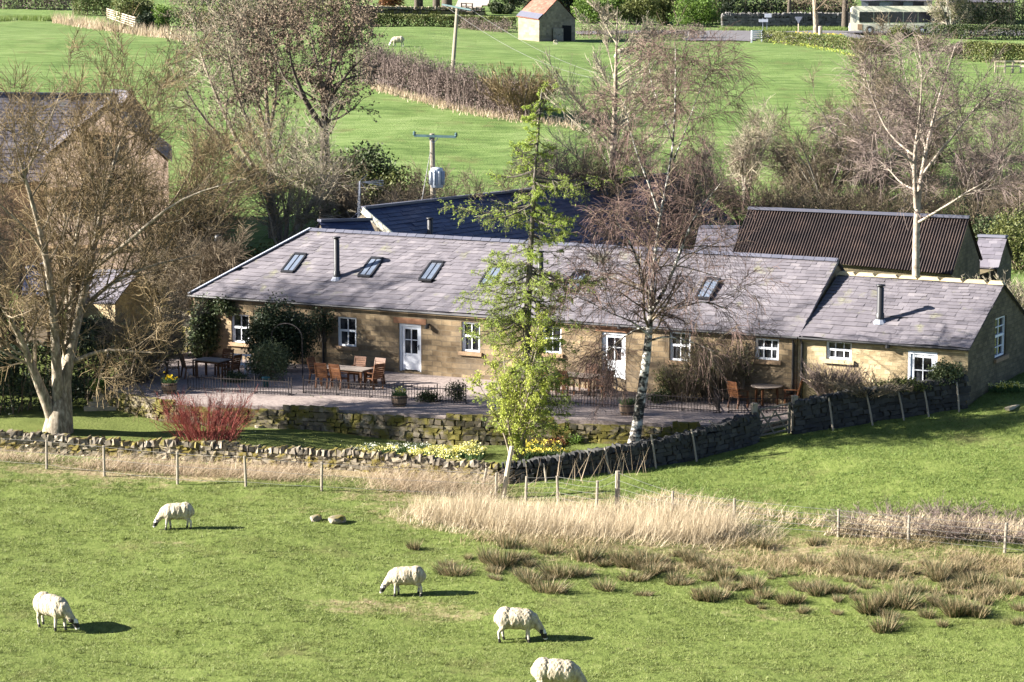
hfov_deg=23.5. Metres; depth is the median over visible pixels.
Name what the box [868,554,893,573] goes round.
rush clump
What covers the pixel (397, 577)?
sheep
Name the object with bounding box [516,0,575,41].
field barn
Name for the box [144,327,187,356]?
evergreen bush
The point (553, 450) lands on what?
daffodil clump
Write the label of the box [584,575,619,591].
rush clump
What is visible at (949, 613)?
rush clump
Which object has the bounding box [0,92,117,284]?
slated house
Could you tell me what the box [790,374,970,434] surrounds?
garden wall
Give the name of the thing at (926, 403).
leaning stake
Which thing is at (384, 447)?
daffodil clump
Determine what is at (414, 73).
purple hedge
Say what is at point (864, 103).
thicket tree
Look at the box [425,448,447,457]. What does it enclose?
daffodil clump
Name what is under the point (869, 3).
window
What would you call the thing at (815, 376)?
bare hedge bush
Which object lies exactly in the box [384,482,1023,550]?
reed bed
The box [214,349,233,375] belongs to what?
garden chair
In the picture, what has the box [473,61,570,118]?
orange bush
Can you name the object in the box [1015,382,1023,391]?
daffodil clump
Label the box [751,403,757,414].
gatepost
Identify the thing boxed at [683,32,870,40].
road junction
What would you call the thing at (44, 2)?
dark hedge
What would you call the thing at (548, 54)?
overhead line
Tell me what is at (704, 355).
climber
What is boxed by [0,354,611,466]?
lawn
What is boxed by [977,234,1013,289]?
stone shed
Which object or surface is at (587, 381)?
garden chair
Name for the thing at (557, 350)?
window
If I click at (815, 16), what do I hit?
verge tree
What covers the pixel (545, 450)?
daffodil clump
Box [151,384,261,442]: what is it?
dogwood
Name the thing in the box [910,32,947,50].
hedgerow bush
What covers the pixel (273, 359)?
pale shrub
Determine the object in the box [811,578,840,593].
rush clump
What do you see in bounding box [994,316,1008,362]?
window
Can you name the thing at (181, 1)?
distant hedge
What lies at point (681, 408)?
iron railing
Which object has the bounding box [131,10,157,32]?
dark bush
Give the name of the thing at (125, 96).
dark gabled house
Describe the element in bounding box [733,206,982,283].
corrugated barn
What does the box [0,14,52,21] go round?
bank grass
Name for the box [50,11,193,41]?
straw
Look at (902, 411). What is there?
leaning stake
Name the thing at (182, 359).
garden chair
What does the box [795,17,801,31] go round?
road sign
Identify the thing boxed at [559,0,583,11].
hedgerow bush
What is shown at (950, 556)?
rush clump
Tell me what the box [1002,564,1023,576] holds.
rush clump
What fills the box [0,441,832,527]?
dead grass
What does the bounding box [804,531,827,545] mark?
rush clump
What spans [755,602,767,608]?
rush clump
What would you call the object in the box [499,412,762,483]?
paddock wall
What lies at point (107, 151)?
window
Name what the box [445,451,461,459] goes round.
daffodil clump
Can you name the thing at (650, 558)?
rush clump
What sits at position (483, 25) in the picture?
bramble tangle
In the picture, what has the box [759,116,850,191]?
thicket tree
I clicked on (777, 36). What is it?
hedge
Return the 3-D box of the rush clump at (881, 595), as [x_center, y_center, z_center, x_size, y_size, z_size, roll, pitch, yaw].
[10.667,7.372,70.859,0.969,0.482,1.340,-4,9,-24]
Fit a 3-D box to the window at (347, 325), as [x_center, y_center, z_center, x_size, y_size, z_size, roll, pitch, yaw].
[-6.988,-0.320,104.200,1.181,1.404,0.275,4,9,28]
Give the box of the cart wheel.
[596,374,617,395]
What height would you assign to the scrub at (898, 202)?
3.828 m
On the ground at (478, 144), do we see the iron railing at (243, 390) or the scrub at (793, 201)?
the scrub at (793, 201)
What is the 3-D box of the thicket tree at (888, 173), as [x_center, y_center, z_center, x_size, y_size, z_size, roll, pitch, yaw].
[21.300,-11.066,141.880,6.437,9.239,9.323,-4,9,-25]
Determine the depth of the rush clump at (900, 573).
73.47 m
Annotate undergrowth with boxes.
[204,241,274,275]
[672,215,740,249]
[948,211,1002,241]
[970,209,1023,249]
[983,202,1023,274]
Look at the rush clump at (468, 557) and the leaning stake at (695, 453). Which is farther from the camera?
the leaning stake at (695, 453)
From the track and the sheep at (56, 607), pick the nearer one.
the sheep at (56, 607)
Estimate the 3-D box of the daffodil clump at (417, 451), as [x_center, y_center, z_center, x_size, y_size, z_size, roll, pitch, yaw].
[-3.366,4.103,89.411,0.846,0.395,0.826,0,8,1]
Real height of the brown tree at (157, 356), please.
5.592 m
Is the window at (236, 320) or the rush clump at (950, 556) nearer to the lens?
the rush clump at (950, 556)
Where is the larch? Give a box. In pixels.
[438,82,632,460]
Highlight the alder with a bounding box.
[534,0,706,176]
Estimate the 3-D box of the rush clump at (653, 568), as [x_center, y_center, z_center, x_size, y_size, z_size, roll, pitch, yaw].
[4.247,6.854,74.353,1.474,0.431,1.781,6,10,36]
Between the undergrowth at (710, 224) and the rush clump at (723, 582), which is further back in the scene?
the undergrowth at (710, 224)
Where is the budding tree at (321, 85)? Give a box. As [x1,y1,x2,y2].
[213,0,409,218]
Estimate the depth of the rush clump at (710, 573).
73.68 m
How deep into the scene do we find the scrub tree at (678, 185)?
132.72 m
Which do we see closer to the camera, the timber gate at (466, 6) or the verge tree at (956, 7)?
the verge tree at (956, 7)
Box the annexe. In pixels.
[797,271,1023,404]
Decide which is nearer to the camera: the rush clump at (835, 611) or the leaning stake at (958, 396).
the rush clump at (835, 611)
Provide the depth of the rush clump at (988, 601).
70.73 m
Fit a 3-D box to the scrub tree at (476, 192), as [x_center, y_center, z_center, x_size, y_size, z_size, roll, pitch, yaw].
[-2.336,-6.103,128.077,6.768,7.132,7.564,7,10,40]
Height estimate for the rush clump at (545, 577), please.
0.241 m
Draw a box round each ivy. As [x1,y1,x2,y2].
[185,292,222,357]
[210,294,241,317]
[874,375,932,392]
[926,357,965,385]
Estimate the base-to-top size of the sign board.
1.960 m
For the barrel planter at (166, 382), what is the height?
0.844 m
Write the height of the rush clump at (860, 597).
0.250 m
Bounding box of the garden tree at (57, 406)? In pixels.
[0,2,296,433]
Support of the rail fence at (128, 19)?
on the ground at (478, 144)
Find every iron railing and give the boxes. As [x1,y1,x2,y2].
[118,363,168,388]
[187,372,293,395]
[303,375,468,403]
[532,386,635,406]
[645,392,721,412]
[708,386,720,412]
[727,394,795,412]
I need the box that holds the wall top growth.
[807,368,913,399]
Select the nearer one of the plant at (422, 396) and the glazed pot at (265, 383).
the plant at (422, 396)
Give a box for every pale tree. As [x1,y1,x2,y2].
[150,0,324,238]
[210,78,387,244]
[722,93,787,203]
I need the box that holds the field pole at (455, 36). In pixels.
[442,4,471,70]
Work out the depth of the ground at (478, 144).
79.16 m
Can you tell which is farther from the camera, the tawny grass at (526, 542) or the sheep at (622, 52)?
the sheep at (622, 52)
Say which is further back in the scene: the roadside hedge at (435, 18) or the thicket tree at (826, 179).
the roadside hedge at (435, 18)
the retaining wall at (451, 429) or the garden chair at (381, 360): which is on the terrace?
the garden chair at (381, 360)
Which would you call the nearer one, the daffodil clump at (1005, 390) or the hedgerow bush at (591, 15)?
the daffodil clump at (1005, 390)
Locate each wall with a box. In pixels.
[0,429,500,482]
[96,390,700,445]
[160,306,193,351]
[359,5,486,15]
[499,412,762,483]
[721,12,848,28]
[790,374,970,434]
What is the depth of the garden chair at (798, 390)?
94.43 m
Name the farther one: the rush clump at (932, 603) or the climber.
the climber
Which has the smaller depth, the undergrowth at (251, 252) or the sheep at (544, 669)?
the sheep at (544, 669)
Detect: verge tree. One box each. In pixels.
[787,0,790,12]
[794,0,857,32]
[841,0,848,29]
[923,0,975,37]
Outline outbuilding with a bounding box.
[75,269,158,330]
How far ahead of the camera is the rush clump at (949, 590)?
71.86 m
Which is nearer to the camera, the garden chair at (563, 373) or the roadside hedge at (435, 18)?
the garden chair at (563, 373)
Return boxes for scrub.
[704,168,824,224]
[745,177,906,211]
[800,170,970,213]
[890,158,1023,229]
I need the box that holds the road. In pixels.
[576,29,1023,35]
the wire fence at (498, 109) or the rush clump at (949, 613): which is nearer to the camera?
the rush clump at (949, 613)
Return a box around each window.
[57,196,83,212]
[88,132,114,158]
[110,200,132,214]
[228,314,248,346]
[334,317,358,350]
[458,322,481,356]
[539,327,563,357]
[665,332,689,364]
[751,338,780,364]
[822,341,853,364]
[868,2,879,5]
[892,2,903,5]
[908,351,936,380]
[913,2,923,5]
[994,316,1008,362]
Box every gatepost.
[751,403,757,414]
[791,395,797,430]
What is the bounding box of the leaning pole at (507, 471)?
[501,446,513,497]
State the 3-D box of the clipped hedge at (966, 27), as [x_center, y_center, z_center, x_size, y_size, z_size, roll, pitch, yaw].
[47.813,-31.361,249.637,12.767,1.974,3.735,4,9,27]
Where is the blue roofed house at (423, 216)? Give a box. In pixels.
[352,173,741,248]
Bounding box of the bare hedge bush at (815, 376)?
[798,357,874,395]
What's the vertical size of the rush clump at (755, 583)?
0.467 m
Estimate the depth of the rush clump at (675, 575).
73.84 m
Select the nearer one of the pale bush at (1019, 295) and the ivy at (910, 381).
the ivy at (910, 381)
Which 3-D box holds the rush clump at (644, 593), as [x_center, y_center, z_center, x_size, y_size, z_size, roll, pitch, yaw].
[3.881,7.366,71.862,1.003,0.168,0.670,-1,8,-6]
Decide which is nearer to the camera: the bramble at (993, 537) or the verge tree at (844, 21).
the bramble at (993, 537)
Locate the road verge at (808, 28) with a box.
[718,25,848,30]
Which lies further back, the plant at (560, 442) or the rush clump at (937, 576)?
the plant at (560, 442)
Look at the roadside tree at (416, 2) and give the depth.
291.70 m
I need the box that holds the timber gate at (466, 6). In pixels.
[461,3,472,14]
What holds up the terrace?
on the ground at (478, 144)
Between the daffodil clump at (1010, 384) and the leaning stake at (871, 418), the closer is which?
the leaning stake at (871, 418)
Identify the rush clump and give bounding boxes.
[405,539,421,549]
[427,560,480,576]
[434,558,458,565]
[463,552,473,559]
[471,540,500,563]
[474,542,525,567]
[482,561,506,574]
[486,571,503,580]
[489,531,528,548]
[506,548,535,560]
[507,566,541,577]
[511,567,543,583]
[517,556,537,566]
[523,576,576,593]
[531,559,583,578]
[532,538,554,554]
[537,571,560,580]
[563,562,599,577]
[568,537,609,561]
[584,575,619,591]
[592,556,613,566]
[605,547,634,562]
[611,567,658,581]
[612,550,645,567]
[621,548,670,565]
[630,545,648,556]
[630,562,645,569]
[633,589,658,595]
[636,559,674,576]
[656,555,674,562]
[656,562,669,571]
[661,573,700,585]
[663,569,689,579]
[667,551,684,556]
[672,545,700,555]
[679,550,705,561]
[681,550,700,560]
[683,559,703,567]
[684,581,721,600]
[689,552,710,567]
[694,572,717,581]
[699,582,735,602]
[700,559,739,580]
[708,558,731,568]
[713,563,740,579]
[713,575,732,587]
[724,578,749,590]
[734,571,766,588]
[734,574,758,580]
[742,593,764,604]
[746,533,774,548]
[749,585,778,598]
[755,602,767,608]
[765,567,785,576]
[770,588,794,604]
[784,590,808,603]
[786,570,798,575]
[786,578,821,587]
[790,582,808,591]
[794,551,826,566]
[794,603,809,613]
[801,575,835,595]
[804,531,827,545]
[810,577,829,586]
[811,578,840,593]
[821,566,854,574]
[830,544,870,561]
[830,593,845,602]
[830,607,843,614]
[831,581,859,593]
[833,559,880,575]
[840,575,862,582]
[844,549,896,568]
[846,589,891,614]
[850,591,863,600]
[851,578,872,588]
[863,609,908,633]
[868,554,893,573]
[868,587,895,606]
[869,583,928,605]
[870,589,927,609]
[870,606,905,618]
[872,572,885,578]
[881,556,898,566]
[890,565,901,571]
[890,577,913,593]
[892,570,912,577]
[905,564,920,573]
[905,583,932,591]
[915,604,936,618]
[922,563,952,581]
[923,554,956,576]
[923,591,938,602]
[928,595,947,606]
[930,590,945,596]
[930,591,976,617]
[934,616,952,626]
[935,592,976,615]
[938,577,961,588]
[942,586,957,593]
[946,569,1006,586]
[947,558,970,572]
[948,551,984,563]
[949,574,973,588]
[953,594,997,618]
[956,569,982,576]
[958,556,979,566]
[962,560,981,571]
[963,590,985,599]
[971,582,995,595]
[975,593,995,604]
[980,581,1015,593]
[989,573,1022,587]
[999,581,1023,595]
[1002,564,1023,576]
[1006,601,1023,611]
[1008,613,1023,625]
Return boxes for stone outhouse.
[694,225,739,251]
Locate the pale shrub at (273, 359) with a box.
[242,336,292,380]
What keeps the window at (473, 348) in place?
in the cottage row
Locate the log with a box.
[894,32,904,41]
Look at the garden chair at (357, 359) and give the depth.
100.52 m
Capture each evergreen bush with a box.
[0,304,29,387]
[78,313,130,366]
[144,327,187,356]
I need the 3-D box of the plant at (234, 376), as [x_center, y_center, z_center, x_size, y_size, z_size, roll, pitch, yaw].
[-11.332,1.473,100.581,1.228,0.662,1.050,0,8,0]
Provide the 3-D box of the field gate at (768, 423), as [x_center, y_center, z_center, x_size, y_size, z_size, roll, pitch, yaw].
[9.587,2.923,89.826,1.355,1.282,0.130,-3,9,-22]
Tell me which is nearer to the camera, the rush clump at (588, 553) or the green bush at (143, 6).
the rush clump at (588, 553)
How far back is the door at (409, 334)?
102.90 m
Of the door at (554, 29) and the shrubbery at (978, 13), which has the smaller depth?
the door at (554, 29)
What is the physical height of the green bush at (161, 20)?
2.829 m
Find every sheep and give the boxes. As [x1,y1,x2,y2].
[33,591,79,631]
[153,502,194,529]
[380,565,425,596]
[389,36,404,45]
[494,606,547,642]
[530,657,586,681]
[614,48,629,57]
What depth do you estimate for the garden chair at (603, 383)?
96.84 m
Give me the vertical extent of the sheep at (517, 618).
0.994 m
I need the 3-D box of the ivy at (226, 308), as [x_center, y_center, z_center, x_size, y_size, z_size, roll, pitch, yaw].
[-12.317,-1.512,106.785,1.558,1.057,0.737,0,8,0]
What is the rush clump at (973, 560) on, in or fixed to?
on the ground at (478, 144)
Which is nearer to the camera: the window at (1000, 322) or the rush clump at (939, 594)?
the rush clump at (939, 594)
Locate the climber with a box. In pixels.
[684,323,747,397]
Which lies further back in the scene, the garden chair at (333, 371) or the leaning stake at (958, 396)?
the garden chair at (333, 371)
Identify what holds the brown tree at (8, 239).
on the lawn at (116, 423)
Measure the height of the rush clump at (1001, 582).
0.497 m
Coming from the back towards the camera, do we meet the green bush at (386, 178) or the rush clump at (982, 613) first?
the green bush at (386, 178)
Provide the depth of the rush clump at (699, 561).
75.23 m
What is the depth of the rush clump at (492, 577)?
73.35 m
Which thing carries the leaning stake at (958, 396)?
on the ground at (478, 144)
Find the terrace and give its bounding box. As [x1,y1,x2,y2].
[106,351,790,433]
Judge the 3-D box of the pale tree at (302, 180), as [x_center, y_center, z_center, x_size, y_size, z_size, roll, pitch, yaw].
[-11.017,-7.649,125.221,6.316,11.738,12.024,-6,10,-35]
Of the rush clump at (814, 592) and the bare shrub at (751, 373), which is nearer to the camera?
the rush clump at (814, 592)
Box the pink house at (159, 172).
[35,98,171,307]
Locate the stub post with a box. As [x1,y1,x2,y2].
[818,26,821,34]
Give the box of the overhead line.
[444,5,676,90]
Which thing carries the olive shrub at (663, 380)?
on the terrace
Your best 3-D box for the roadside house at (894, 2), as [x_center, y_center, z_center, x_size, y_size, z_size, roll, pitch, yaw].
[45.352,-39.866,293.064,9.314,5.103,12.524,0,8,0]
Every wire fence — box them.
[0,438,497,498]
[376,79,572,127]
[524,470,1018,552]
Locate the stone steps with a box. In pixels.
[84,389,131,410]
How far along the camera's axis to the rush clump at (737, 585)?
72.51 m
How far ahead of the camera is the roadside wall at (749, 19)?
271.82 m
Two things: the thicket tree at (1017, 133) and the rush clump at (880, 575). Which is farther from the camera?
the thicket tree at (1017, 133)
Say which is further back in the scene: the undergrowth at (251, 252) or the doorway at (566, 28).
the doorway at (566, 28)
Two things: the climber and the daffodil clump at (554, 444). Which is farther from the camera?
the climber
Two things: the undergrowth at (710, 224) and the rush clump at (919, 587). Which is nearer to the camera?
the rush clump at (919, 587)
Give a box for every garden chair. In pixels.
[165,361,179,378]
[178,352,198,378]
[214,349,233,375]
[221,354,241,379]
[306,357,327,384]
[314,363,332,388]
[328,364,349,389]
[347,356,366,382]
[363,363,384,389]
[366,357,385,385]
[556,370,574,395]
[579,364,597,390]
[593,370,613,397]
[727,381,748,408]
[784,379,803,406]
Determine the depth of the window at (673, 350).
97.04 m
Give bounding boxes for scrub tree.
[308,146,459,227]
[339,177,442,217]
[399,158,551,202]
[507,129,599,198]
[540,119,659,200]
[604,132,739,240]
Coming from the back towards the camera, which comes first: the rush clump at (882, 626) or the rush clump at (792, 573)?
the rush clump at (792, 573)
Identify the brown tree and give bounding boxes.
[0,167,68,385]
[71,68,269,318]
[72,91,300,305]
[85,266,210,384]
[129,218,254,311]
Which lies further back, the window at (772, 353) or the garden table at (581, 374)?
the garden table at (581, 374)
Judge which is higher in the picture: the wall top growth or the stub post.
the stub post
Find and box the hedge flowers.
[765,39,853,56]
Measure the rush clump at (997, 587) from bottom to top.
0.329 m
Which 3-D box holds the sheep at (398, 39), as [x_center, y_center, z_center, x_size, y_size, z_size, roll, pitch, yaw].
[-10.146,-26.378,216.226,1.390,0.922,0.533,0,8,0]
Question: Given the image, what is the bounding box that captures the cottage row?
[188,227,844,403]
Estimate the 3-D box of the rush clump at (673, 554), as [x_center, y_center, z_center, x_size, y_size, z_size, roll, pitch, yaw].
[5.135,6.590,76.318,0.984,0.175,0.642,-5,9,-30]
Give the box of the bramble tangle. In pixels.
[458,16,517,32]
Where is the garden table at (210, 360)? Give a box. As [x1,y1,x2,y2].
[193,357,231,377]
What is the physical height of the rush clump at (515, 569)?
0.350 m
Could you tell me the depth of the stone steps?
97.10 m
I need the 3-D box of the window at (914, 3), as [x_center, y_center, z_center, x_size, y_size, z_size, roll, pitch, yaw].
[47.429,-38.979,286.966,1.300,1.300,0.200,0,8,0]
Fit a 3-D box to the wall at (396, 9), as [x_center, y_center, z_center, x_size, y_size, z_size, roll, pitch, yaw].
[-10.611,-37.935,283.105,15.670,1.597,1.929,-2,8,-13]
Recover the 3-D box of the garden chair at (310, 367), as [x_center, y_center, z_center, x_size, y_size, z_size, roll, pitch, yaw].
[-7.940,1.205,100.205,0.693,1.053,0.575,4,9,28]
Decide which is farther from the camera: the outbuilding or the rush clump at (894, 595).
the outbuilding
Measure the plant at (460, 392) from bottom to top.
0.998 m
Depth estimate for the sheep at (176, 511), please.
78.64 m
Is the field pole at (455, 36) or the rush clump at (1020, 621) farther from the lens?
the field pole at (455, 36)
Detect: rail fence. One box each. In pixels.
[106,8,135,28]
[994,60,1023,72]
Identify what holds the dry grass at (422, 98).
on the ground at (478, 144)
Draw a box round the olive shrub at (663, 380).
[651,367,689,400]
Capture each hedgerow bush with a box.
[486,1,515,13]
[490,0,525,10]
[517,0,531,8]
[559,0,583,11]
[570,0,617,23]
[601,0,634,20]
[616,0,660,23]
[648,0,689,23]
[668,0,723,26]
[886,21,922,38]
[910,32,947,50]
[935,40,977,57]
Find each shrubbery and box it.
[708,0,791,24]
[781,0,857,12]
[934,0,1023,29]
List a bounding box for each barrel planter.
[161,371,179,393]
[391,386,407,406]
[617,397,635,415]
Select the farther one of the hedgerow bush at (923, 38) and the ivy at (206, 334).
the hedgerow bush at (923, 38)
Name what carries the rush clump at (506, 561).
on the ground at (478, 144)
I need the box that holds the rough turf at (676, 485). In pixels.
[540,372,1023,514]
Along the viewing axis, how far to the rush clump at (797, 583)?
72.58 m
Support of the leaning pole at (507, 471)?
on the ground at (478, 144)
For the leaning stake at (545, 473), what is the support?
on the ground at (478, 144)
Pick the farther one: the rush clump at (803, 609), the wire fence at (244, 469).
the wire fence at (244, 469)
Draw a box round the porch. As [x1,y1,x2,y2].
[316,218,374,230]
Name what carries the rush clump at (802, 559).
on the ground at (478, 144)
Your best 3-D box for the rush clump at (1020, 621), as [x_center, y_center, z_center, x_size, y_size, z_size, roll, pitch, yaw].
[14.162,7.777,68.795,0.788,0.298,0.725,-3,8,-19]
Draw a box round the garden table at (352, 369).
[327,365,372,388]
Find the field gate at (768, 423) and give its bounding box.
[758,402,790,436]
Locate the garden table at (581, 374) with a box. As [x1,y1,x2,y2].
[555,372,599,395]
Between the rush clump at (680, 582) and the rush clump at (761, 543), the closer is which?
the rush clump at (680, 582)
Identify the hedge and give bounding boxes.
[0,0,76,9]
[0,316,119,414]
[70,0,113,15]
[165,0,343,6]
[173,0,350,30]
[345,13,516,28]
[348,39,547,120]
[378,0,405,5]
[757,29,870,50]
[923,22,1023,39]
[962,40,1023,63]
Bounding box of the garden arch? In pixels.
[271,323,302,378]
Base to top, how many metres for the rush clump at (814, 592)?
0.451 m
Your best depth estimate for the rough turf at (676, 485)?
85.12 m
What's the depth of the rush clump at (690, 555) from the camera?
75.71 m
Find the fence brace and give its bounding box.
[482,468,487,485]
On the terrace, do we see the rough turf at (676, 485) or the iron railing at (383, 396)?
the iron railing at (383, 396)
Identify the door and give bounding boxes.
[399,323,420,371]
[553,28,562,40]
[602,332,625,379]
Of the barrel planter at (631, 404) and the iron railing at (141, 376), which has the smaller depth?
the barrel planter at (631, 404)
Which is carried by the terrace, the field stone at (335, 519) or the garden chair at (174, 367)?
the garden chair at (174, 367)
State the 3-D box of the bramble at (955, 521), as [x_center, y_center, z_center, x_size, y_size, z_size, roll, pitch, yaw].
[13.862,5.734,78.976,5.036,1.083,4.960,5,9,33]
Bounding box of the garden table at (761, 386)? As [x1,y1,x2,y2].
[751,383,782,405]
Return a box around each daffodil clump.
[363,442,382,449]
[374,445,392,452]
[377,444,399,453]
[387,443,405,453]
[399,442,418,451]
[408,448,430,455]
[417,442,430,449]
[424,444,446,454]
[425,445,449,455]
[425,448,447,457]
[440,447,456,457]
[444,447,463,458]
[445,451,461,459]
[450,445,469,456]
[452,446,473,458]
[461,447,485,459]
[462,440,480,449]
[467,450,483,459]
[473,445,486,455]
[512,448,534,460]
[525,438,539,448]
[527,449,543,458]
[533,447,550,456]
[534,447,553,456]
[541,439,561,451]
[546,446,562,455]
[988,382,1005,391]
[995,384,1011,392]
[1000,380,1018,390]
[1009,383,1023,391]
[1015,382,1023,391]
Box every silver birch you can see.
[535,0,795,442]
[794,17,1023,277]
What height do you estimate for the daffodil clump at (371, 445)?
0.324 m
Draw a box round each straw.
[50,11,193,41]
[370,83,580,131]
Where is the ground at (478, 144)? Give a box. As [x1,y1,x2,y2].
[0,0,1023,681]
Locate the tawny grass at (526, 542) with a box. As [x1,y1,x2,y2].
[421,525,1023,600]
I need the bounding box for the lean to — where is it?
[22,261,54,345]
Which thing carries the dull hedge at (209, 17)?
on the ground at (478, 144)
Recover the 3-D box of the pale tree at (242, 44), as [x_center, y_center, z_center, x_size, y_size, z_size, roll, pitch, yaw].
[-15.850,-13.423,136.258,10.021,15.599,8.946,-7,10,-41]
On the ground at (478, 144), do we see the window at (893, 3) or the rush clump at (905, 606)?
the rush clump at (905, 606)
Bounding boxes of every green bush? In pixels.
[110,0,157,25]
[151,4,178,30]
[305,140,409,208]
[347,165,437,209]
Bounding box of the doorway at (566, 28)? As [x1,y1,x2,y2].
[563,25,570,40]
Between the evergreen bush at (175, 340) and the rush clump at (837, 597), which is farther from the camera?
the evergreen bush at (175, 340)
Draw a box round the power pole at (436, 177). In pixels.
[413,131,457,198]
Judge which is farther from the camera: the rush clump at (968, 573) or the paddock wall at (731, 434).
the paddock wall at (731, 434)
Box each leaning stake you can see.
[543,463,546,481]
[604,447,609,473]
[650,435,656,468]
[690,429,697,461]
[828,398,833,430]
[866,395,873,424]
[898,391,904,419]
[923,389,929,416]
[956,382,959,411]
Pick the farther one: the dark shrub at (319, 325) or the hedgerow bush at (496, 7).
the hedgerow bush at (496, 7)
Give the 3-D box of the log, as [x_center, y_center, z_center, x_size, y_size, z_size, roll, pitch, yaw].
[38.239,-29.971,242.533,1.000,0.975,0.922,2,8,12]
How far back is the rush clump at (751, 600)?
71.06 m
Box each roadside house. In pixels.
[860,0,933,5]
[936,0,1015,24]
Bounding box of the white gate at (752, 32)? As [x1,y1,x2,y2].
[751,30,762,42]
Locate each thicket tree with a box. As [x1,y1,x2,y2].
[745,99,881,209]
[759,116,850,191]
[796,55,924,184]
[799,77,944,209]
[844,55,998,200]
[925,85,1023,215]
[957,106,1023,221]
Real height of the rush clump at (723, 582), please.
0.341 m
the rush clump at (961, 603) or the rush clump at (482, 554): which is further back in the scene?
the rush clump at (482, 554)
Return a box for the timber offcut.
[1004,404,1019,410]
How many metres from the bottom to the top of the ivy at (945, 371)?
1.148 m
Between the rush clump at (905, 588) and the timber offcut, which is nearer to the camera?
the rush clump at (905, 588)
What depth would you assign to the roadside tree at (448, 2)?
284.10 m
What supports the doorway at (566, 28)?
in the field barn at (544, 20)
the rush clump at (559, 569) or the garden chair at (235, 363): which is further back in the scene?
the garden chair at (235, 363)
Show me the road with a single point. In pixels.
(829, 31)
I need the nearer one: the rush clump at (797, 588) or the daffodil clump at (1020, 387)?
the rush clump at (797, 588)
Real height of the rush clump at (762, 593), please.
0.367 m
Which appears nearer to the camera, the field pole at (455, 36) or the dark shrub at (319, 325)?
the dark shrub at (319, 325)
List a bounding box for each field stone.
[310,514,321,521]
[328,515,345,523]
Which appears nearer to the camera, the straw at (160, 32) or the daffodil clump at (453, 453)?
the daffodil clump at (453, 453)
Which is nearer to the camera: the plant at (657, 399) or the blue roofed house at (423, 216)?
the plant at (657, 399)
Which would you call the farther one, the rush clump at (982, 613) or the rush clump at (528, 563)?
the rush clump at (528, 563)
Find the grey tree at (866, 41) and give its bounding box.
[832,9,915,162]
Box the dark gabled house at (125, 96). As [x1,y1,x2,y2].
[111,89,151,127]
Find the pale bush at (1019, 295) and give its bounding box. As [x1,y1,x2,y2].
[953,267,1023,308]
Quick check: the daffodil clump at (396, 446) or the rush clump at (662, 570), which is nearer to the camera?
the rush clump at (662, 570)
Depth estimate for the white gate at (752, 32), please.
238.30 m
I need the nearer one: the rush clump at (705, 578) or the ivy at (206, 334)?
the rush clump at (705, 578)
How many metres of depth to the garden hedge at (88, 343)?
97.41 m
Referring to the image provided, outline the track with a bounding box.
[456,0,488,7]
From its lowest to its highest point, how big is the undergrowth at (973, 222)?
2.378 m
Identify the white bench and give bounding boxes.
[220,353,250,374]
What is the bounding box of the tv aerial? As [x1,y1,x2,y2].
[357,178,383,217]
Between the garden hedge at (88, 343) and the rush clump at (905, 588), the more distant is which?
the garden hedge at (88, 343)
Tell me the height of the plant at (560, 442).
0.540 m
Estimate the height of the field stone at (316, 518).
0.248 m
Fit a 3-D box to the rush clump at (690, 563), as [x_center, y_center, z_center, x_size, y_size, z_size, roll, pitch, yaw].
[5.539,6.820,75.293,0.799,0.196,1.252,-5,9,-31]
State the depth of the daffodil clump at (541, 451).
89.44 m
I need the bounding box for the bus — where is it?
[848,6,950,33]
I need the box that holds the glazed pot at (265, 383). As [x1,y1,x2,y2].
[261,376,269,386]
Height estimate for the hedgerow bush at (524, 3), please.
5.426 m
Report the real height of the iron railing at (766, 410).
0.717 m
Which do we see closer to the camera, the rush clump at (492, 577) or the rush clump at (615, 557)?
the rush clump at (492, 577)
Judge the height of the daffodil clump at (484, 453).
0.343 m
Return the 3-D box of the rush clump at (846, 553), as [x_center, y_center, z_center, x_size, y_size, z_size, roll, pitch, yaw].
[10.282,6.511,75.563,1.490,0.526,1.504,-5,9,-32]
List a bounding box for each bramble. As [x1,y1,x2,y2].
[575,21,712,39]
[821,497,950,539]
[862,491,1023,542]
[920,497,1023,545]
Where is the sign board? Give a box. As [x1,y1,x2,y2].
[759,14,771,29]
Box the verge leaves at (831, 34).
[793,31,845,37]
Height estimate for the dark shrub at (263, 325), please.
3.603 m
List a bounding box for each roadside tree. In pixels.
[414,0,419,9]
[432,0,439,9]
[441,0,451,9]
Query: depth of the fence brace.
84.98 m
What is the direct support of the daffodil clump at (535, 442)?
on the lawn at (116, 423)
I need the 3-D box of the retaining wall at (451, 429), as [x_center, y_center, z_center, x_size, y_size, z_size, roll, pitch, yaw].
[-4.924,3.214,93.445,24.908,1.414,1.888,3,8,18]
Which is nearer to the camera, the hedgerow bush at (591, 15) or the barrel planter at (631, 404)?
the barrel planter at (631, 404)
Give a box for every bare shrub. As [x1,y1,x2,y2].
[652,356,718,401]
[675,336,760,401]
[711,348,759,379]
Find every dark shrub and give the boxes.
[238,289,321,370]
[307,306,338,341]
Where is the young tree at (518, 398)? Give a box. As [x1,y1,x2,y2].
[463,303,565,460]
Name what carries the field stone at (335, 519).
on the ground at (478, 144)
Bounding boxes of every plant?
[86,373,108,394]
[222,368,250,383]
[413,389,443,402]
[443,379,467,401]
[544,436,568,446]
[566,432,583,443]
[646,386,670,404]
[734,342,751,388]
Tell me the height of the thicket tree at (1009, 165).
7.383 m

